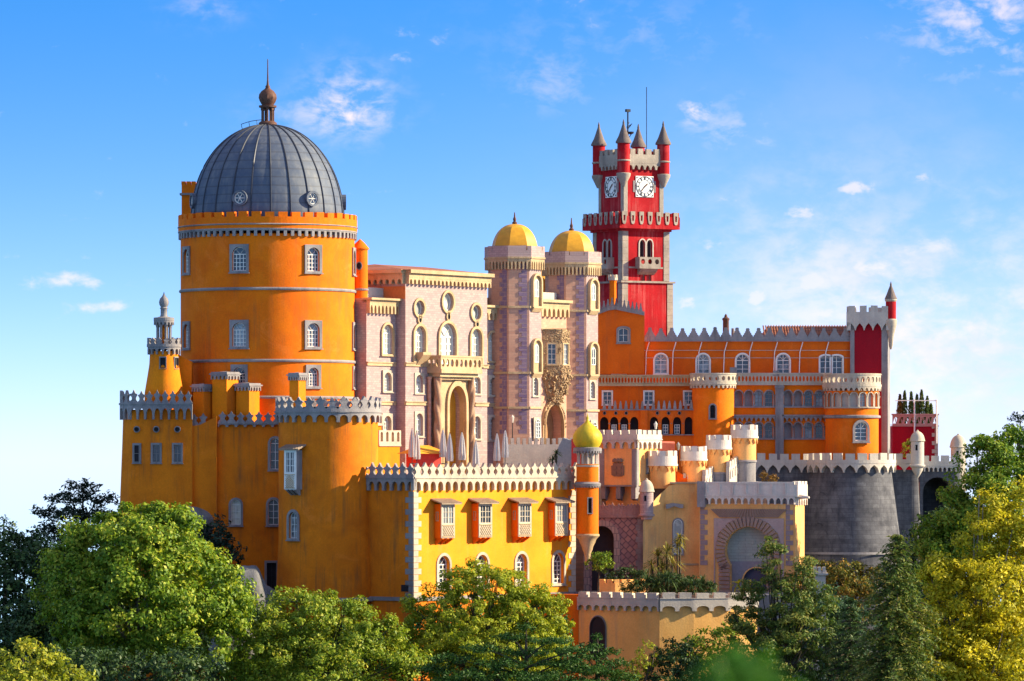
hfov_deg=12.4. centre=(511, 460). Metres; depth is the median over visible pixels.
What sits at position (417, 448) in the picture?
closed parasol
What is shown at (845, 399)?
window
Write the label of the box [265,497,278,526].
window
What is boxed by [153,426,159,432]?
window
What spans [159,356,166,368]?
window
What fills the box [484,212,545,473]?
pink domed tower
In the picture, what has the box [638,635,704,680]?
round bush
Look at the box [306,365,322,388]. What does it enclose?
window
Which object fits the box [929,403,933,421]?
cypress
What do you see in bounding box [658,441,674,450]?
red awning
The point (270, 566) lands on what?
window
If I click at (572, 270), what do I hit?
pink domed tower
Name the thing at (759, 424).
window
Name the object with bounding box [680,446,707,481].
drum turret
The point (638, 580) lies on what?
yucca
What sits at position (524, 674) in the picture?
cedar
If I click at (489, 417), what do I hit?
window
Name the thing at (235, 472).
curtain wall
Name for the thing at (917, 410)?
cypress
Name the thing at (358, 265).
window
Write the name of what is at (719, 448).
drum turret
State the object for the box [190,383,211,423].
wall chimney
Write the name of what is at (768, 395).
window
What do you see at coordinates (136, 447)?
window
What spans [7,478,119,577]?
umbrella pine
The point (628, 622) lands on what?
battlement
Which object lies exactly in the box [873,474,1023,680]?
autumn tree
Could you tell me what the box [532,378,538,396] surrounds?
window
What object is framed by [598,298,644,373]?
gabled block
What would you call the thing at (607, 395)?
window
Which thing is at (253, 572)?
boulder
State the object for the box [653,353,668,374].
window
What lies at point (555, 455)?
palm shrub
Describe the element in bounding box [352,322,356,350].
window
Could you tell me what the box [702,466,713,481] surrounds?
stepped parapet
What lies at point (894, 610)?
dark conifer
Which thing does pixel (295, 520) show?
window
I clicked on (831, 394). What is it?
window
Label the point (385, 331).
window
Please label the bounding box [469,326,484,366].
window
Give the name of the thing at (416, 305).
window
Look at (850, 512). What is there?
grey bastion
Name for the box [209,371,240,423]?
chimney
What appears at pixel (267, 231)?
domed tower
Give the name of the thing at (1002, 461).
broadleaf tree
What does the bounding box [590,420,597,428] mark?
window
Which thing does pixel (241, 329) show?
window
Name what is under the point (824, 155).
sky
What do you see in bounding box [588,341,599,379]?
hooded window
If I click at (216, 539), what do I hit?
broadleaf tree
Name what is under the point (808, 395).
window
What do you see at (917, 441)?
watch turret
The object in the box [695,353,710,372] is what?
window
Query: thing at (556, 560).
window
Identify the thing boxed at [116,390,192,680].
corner bastion
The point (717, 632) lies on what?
broadleaf tree
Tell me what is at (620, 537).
diamond wall
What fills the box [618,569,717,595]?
evergreen shrub
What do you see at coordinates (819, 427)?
window
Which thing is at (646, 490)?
watch turret
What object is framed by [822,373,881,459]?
round bay
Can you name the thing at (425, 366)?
pink palace
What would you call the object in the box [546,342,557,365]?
window
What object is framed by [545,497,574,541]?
bay window
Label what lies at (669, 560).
cordyline
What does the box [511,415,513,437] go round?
street lamp
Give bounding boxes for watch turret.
[639,478,654,519]
[910,430,924,477]
[950,434,965,491]
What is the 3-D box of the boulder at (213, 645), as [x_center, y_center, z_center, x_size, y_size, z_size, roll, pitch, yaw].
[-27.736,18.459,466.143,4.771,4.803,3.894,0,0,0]
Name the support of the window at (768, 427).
in the loggia block at (786, 417)
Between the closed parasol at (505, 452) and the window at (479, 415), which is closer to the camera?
the closed parasol at (505, 452)
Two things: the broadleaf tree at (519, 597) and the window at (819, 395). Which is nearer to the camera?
the broadleaf tree at (519, 597)
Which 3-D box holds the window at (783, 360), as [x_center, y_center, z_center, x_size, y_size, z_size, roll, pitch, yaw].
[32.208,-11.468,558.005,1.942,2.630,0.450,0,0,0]
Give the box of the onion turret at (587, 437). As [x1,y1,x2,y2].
[573,413,601,562]
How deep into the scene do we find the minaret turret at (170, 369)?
501.91 m
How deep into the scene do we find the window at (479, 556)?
497.54 m
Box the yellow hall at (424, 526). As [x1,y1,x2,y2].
[365,462,577,680]
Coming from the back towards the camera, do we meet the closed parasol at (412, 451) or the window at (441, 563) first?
the closed parasol at (412, 451)
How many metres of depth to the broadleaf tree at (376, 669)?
474.68 m
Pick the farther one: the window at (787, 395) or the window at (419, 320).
the window at (787, 395)
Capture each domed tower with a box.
[177,59,357,421]
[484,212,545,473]
[542,218,601,590]
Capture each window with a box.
[132,443,141,463]
[133,426,139,432]
[150,443,161,463]
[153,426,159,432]
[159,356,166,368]
[171,443,182,463]
[174,357,178,368]
[174,426,180,432]
[181,246,190,275]
[181,321,190,350]
[228,244,249,273]
[228,320,249,348]
[228,498,243,526]
[230,364,247,382]
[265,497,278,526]
[265,561,276,589]
[268,436,278,470]
[278,444,305,494]
[285,509,299,540]
[304,244,323,273]
[304,320,323,349]
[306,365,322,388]
[352,247,356,276]
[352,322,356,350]
[352,366,356,389]
[356,262,361,269]
[380,322,395,356]
[381,370,393,392]
[381,413,392,429]
[412,323,428,362]
[413,298,425,317]
[414,373,425,394]
[414,411,425,437]
[417,315,422,322]
[431,498,461,543]
[436,553,451,589]
[437,320,457,365]
[441,290,454,312]
[445,312,450,320]
[468,498,499,542]
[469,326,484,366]
[470,302,482,321]
[474,375,482,395]
[474,414,482,440]
[476,552,489,588]
[487,330,495,362]
[487,375,495,396]
[487,415,494,441]
[508,497,538,541]
[514,551,529,586]
[531,273,542,311]
[531,338,542,377]
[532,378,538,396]
[533,417,540,439]
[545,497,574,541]
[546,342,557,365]
[551,550,566,585]
[562,343,569,365]
[587,497,592,513]
[588,278,599,314]
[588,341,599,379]
[589,380,596,399]
[589,615,606,657]
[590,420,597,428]
[601,390,612,405]
[602,239,606,256]
[607,239,611,256]
[611,424,616,433]
[616,326,630,343]
[621,424,626,429]
[638,238,645,256]
[643,390,653,405]
[646,239,653,256]
[646,459,648,473]
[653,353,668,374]
[663,424,667,433]
[672,518,683,555]
[674,424,679,433]
[683,390,691,405]
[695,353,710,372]
[708,403,716,419]
[735,353,749,372]
[735,391,741,405]
[745,391,751,405]
[755,391,761,405]
[755,423,761,437]
[765,391,772,405]
[765,423,772,437]
[775,353,790,372]
[784,391,791,405]
[784,423,791,437]
[794,391,801,405]
[794,423,801,437]
[805,391,811,405]
[805,423,811,437]
[815,391,822,405]
[815,423,822,437]
[819,354,832,372]
[824,392,826,407]
[826,392,832,407]
[829,354,843,372]
[832,392,839,407]
[840,392,848,407]
[849,392,858,407]
[852,420,870,442]
[859,392,867,407]
[867,392,874,407]
[874,392,878,407]
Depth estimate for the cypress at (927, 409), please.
572.82 m
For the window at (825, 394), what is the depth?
552.61 m
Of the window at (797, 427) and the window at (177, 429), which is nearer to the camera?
the window at (177, 429)
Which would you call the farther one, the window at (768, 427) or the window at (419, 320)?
the window at (768, 427)
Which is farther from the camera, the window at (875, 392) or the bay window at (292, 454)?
the window at (875, 392)
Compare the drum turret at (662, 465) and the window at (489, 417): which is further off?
the window at (489, 417)
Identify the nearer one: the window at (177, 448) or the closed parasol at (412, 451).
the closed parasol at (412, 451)
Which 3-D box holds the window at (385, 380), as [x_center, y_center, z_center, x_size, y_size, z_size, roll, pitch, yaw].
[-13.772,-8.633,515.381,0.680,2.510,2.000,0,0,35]
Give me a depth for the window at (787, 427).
554.50 m
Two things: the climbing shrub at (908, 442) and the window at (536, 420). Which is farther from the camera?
the climbing shrub at (908, 442)
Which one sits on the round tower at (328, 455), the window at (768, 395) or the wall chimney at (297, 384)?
the wall chimney at (297, 384)
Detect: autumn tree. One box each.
[791,558,885,680]
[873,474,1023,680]
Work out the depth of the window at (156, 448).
500.83 m
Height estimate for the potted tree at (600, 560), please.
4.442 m
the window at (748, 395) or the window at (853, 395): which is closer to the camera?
the window at (853, 395)
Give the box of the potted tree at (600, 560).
[584,550,615,591]
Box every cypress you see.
[896,394,902,422]
[901,390,907,422]
[908,391,913,422]
[913,393,919,422]
[919,389,924,422]
[924,395,929,422]
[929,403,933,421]
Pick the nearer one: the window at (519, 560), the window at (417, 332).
the window at (519, 560)
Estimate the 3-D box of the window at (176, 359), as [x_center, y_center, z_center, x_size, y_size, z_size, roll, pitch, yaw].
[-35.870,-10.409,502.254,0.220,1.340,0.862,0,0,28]
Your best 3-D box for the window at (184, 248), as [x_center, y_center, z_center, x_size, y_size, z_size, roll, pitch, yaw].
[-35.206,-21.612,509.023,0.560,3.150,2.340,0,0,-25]
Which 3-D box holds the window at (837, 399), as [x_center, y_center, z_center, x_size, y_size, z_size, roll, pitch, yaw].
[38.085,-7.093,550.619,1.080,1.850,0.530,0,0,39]
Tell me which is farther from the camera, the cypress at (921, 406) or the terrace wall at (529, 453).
the cypress at (921, 406)
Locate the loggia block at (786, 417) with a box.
[730,367,830,459]
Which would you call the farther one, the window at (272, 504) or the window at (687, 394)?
the window at (687, 394)
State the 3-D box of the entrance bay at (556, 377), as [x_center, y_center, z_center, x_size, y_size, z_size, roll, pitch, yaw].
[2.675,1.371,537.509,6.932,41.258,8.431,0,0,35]
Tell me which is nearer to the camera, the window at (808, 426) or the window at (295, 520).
the window at (295, 520)
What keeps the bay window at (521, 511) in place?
in the yellow hall at (424, 526)
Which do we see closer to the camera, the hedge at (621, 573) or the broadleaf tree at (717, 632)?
the broadleaf tree at (717, 632)
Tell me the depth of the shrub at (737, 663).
13.96 m
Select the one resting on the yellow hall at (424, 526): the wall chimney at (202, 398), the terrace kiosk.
the terrace kiosk
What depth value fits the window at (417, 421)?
518.50 m
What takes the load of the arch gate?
on the terrace ground at (766, 602)
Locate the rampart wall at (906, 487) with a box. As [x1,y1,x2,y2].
[892,454,922,615]
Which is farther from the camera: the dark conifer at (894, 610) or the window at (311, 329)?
the window at (311, 329)
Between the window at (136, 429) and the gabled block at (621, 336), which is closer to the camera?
the window at (136, 429)
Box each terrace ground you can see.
[578,590,814,680]
[599,481,766,505]
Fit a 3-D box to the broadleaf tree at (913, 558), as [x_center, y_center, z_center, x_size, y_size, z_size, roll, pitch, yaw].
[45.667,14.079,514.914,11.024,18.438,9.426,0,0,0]
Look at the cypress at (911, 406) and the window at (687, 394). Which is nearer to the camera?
the window at (687, 394)
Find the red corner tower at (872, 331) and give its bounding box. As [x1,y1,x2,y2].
[846,282,896,453]
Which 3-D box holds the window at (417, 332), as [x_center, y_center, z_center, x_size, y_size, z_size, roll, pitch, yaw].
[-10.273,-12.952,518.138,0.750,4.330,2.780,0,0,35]
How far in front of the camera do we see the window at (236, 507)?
501.69 m
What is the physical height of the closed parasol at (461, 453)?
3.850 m
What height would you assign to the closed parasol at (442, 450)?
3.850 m
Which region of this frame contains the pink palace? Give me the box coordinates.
[355,264,499,473]
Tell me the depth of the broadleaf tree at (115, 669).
440.72 m
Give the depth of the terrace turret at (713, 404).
551.35 m
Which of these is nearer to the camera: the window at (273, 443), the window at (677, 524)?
the window at (273, 443)
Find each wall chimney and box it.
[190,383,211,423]
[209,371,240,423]
[233,382,262,421]
[286,372,308,406]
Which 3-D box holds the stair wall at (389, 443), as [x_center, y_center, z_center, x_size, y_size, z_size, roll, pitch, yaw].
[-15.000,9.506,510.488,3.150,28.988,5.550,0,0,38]
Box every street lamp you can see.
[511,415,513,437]
[676,442,679,469]
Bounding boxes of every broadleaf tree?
[0,518,71,680]
[0,565,212,680]
[0,635,97,680]
[25,642,228,680]
[27,499,261,678]
[177,593,278,680]
[188,511,247,680]
[215,585,432,680]
[236,618,416,680]
[385,556,575,680]
[405,603,583,680]
[616,638,657,680]
[662,615,758,678]
[780,582,884,680]
[880,551,1023,680]
[888,505,955,602]
[909,424,1023,589]
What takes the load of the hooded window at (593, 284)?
in the pink domed tower at (572, 270)
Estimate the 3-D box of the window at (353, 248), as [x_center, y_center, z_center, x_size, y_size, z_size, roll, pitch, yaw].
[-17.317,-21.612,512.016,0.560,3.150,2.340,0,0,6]
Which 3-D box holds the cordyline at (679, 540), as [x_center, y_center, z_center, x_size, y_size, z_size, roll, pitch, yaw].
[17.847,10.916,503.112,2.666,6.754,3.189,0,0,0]
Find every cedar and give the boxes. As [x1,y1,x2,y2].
[410,622,610,680]
[565,632,641,680]
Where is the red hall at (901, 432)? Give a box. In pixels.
[890,399,938,469]
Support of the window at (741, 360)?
in the orange wing
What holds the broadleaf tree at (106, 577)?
on the ground
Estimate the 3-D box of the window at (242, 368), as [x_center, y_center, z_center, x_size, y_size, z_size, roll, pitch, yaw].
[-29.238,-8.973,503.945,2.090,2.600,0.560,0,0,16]
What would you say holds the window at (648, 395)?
in the arcaded block at (667, 407)
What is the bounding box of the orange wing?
[599,314,849,390]
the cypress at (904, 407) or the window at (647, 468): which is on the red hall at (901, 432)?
the cypress at (904, 407)
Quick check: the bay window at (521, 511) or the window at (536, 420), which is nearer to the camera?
the bay window at (521, 511)
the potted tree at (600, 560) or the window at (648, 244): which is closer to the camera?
the potted tree at (600, 560)
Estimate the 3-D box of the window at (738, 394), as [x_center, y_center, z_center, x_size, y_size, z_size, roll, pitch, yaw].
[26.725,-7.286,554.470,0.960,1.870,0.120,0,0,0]
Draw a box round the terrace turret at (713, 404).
[689,373,736,467]
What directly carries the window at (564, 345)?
in the entrance bay at (556, 377)
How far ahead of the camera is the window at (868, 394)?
550.86 m
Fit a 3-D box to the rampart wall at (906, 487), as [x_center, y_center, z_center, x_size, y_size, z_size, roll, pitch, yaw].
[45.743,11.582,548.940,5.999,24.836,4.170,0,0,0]
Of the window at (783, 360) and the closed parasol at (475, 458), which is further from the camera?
the window at (783, 360)
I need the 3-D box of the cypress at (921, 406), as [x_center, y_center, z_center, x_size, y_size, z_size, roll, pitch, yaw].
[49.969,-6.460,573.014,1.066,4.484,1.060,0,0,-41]
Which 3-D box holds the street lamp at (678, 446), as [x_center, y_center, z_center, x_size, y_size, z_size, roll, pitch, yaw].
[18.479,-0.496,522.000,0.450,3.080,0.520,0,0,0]
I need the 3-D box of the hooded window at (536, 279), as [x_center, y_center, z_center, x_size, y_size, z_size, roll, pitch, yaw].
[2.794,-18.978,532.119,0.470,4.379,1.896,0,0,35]
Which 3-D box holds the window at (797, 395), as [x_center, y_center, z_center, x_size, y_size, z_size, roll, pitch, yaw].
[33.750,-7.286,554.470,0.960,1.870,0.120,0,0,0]
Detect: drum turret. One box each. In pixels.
[647,451,677,488]
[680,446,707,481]
[706,435,731,481]
[731,424,758,481]
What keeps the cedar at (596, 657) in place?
on the ground
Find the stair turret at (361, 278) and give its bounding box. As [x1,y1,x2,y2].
[355,239,368,297]
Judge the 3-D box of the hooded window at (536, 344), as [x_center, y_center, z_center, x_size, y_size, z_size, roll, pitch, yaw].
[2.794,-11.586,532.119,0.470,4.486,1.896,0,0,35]
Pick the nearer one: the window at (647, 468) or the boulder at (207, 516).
the boulder at (207, 516)
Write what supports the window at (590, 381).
in the pink domed tower at (572, 270)
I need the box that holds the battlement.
[532,592,758,680]
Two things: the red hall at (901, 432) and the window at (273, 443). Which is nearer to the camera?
the window at (273, 443)
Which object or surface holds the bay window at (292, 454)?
in the round tower at (328, 455)
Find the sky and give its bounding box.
[0,0,1023,640]
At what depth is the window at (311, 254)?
505.38 m
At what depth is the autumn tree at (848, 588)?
500.66 m
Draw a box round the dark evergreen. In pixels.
[724,535,848,680]
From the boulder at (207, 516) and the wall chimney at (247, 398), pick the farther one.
the wall chimney at (247, 398)
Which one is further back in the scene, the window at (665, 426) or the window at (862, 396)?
the window at (665, 426)
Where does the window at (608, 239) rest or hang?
in the clock tower at (630, 225)
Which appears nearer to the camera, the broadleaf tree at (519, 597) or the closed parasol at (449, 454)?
the broadleaf tree at (519, 597)
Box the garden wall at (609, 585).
[599,579,649,592]
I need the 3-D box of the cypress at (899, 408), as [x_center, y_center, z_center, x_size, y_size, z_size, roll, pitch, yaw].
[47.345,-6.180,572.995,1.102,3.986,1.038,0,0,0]
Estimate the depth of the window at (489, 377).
531.05 m
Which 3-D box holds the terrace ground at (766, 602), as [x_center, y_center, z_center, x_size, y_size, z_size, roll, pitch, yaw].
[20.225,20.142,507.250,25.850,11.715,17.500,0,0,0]
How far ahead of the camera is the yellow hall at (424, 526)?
494.57 m
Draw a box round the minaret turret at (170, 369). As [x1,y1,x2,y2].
[144,293,192,409]
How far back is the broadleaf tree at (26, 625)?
480.69 m
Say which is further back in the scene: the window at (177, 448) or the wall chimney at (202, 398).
the wall chimney at (202, 398)
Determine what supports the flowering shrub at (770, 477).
on the grey bastion at (850, 512)
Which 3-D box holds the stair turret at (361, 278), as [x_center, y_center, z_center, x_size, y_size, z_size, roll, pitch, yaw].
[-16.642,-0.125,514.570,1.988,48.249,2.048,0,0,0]
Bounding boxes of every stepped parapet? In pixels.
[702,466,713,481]
[726,457,738,481]
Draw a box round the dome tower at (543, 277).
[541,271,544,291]
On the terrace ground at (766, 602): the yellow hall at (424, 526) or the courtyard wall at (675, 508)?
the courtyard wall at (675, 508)
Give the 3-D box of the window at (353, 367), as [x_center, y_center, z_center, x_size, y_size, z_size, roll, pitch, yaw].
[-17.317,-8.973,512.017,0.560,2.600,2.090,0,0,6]
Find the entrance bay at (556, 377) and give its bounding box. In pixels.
[541,292,573,443]
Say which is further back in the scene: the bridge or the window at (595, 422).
the bridge
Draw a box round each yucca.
[622,568,689,597]
[681,574,720,594]
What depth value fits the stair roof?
517.50 m
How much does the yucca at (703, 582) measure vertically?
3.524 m
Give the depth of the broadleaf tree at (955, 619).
470.73 m
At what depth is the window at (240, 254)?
504.02 m
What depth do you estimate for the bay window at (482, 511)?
495.60 m
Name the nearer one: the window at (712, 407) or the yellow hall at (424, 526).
the yellow hall at (424, 526)
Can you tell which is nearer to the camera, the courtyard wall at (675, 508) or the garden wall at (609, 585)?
the garden wall at (609, 585)
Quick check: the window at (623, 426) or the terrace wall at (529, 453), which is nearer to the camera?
the terrace wall at (529, 453)
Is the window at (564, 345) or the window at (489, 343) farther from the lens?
the window at (564, 345)
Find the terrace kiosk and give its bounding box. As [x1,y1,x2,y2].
[397,445,440,467]
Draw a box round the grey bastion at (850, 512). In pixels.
[756,453,902,651]
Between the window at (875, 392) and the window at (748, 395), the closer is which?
the window at (875, 392)
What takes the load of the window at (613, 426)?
in the arcaded block at (667, 407)
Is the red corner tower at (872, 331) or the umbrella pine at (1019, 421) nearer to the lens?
the umbrella pine at (1019, 421)
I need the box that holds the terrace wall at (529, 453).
[503,438,572,473]
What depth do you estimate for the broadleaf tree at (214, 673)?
474.89 m
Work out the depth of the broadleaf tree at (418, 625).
477.32 m
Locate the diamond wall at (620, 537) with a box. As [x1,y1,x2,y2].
[584,502,643,590]
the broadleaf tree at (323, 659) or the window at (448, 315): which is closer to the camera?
the broadleaf tree at (323, 659)
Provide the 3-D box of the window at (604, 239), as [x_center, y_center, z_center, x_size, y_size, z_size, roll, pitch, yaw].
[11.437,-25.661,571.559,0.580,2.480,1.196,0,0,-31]
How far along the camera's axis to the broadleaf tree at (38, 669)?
421.25 m
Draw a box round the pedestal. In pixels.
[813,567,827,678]
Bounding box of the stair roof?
[676,471,687,481]
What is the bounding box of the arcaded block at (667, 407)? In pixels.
[598,375,693,480]
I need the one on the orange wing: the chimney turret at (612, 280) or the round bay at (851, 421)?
the chimney turret at (612, 280)
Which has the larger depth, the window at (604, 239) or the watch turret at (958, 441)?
the window at (604, 239)
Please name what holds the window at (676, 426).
in the arcaded block at (667, 407)
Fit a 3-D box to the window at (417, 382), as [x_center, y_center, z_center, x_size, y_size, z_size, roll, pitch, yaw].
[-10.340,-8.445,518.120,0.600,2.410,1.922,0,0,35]
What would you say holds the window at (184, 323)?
in the domed tower at (267, 231)
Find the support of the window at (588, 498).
in the onion turret at (587, 437)
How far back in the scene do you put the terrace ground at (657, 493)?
517.50 m
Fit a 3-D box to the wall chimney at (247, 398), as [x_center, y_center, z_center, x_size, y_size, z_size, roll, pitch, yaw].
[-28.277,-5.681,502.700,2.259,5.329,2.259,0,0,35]
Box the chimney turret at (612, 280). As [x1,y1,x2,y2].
[608,274,617,304]
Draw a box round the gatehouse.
[599,430,662,505]
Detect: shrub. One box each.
[546,449,562,464]
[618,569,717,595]
[685,644,800,680]
[758,471,778,481]
[902,438,910,457]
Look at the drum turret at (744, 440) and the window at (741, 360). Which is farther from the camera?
the window at (741, 360)
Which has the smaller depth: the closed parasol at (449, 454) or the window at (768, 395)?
the closed parasol at (449, 454)
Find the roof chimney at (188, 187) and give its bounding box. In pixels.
[180,181,195,213]
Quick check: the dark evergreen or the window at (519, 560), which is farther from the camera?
the window at (519, 560)
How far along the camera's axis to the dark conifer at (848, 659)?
447.73 m
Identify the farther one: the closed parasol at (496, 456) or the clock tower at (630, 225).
the clock tower at (630, 225)
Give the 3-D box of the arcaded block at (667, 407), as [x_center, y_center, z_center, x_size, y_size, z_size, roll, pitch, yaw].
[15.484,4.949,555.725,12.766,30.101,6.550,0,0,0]
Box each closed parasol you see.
[408,429,415,463]
[413,430,420,465]
[439,430,446,463]
[446,432,452,466]
[458,432,465,459]
[472,440,479,466]
[493,433,500,460]
[501,429,508,463]
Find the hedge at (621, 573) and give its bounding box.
[601,564,647,582]
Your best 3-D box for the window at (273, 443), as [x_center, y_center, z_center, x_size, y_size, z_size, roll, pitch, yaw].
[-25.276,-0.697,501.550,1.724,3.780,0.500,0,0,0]
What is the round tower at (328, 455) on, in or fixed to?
on the ground
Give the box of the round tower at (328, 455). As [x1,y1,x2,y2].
[273,396,381,678]
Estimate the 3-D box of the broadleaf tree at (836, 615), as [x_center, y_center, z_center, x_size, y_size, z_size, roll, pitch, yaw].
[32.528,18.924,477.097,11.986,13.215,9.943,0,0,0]
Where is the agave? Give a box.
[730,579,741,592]
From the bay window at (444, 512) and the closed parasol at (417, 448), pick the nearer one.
the bay window at (444, 512)
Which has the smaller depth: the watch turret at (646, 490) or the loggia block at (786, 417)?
the watch turret at (646, 490)
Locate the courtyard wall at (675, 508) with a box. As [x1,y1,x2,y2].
[643,482,698,590]
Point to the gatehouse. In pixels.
(623, 468)
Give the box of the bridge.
[918,455,960,535]
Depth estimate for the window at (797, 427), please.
554.50 m
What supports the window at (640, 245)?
in the clock tower at (630, 225)
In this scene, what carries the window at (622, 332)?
in the gabled block at (621, 336)
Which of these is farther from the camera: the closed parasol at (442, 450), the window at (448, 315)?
the window at (448, 315)
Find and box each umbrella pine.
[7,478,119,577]
[1007,411,1023,513]
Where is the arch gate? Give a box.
[697,481,809,591]
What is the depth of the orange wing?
558.00 m
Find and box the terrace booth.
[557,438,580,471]
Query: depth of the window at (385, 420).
515.72 m
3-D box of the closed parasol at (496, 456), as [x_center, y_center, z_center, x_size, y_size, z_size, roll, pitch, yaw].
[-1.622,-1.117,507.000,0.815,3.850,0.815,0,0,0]
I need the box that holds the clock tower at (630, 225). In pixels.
[582,87,679,336]
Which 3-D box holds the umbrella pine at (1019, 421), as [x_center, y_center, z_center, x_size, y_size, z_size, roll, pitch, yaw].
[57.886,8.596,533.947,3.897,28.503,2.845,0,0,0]
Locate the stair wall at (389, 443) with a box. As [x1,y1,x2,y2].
[378,414,400,473]
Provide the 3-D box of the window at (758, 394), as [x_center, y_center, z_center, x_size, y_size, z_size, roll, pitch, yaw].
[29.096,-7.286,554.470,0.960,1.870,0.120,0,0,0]
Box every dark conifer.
[819,597,879,680]
[835,533,954,680]
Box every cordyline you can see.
[641,542,684,592]
[670,531,687,593]
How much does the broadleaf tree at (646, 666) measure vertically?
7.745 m
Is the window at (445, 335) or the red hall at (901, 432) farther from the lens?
the red hall at (901, 432)
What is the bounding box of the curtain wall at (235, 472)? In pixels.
[192,411,278,679]
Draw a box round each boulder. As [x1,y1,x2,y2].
[181,506,213,535]
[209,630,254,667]
[231,565,268,620]
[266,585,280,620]
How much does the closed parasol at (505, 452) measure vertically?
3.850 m
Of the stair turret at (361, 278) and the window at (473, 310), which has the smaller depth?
the stair turret at (361, 278)
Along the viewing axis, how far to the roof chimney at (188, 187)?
517.25 m
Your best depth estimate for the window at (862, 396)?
550.32 m
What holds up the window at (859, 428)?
in the round bay at (851, 421)
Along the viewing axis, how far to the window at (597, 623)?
495.60 m
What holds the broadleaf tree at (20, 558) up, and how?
on the ground
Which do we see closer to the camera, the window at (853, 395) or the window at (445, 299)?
the window at (445, 299)

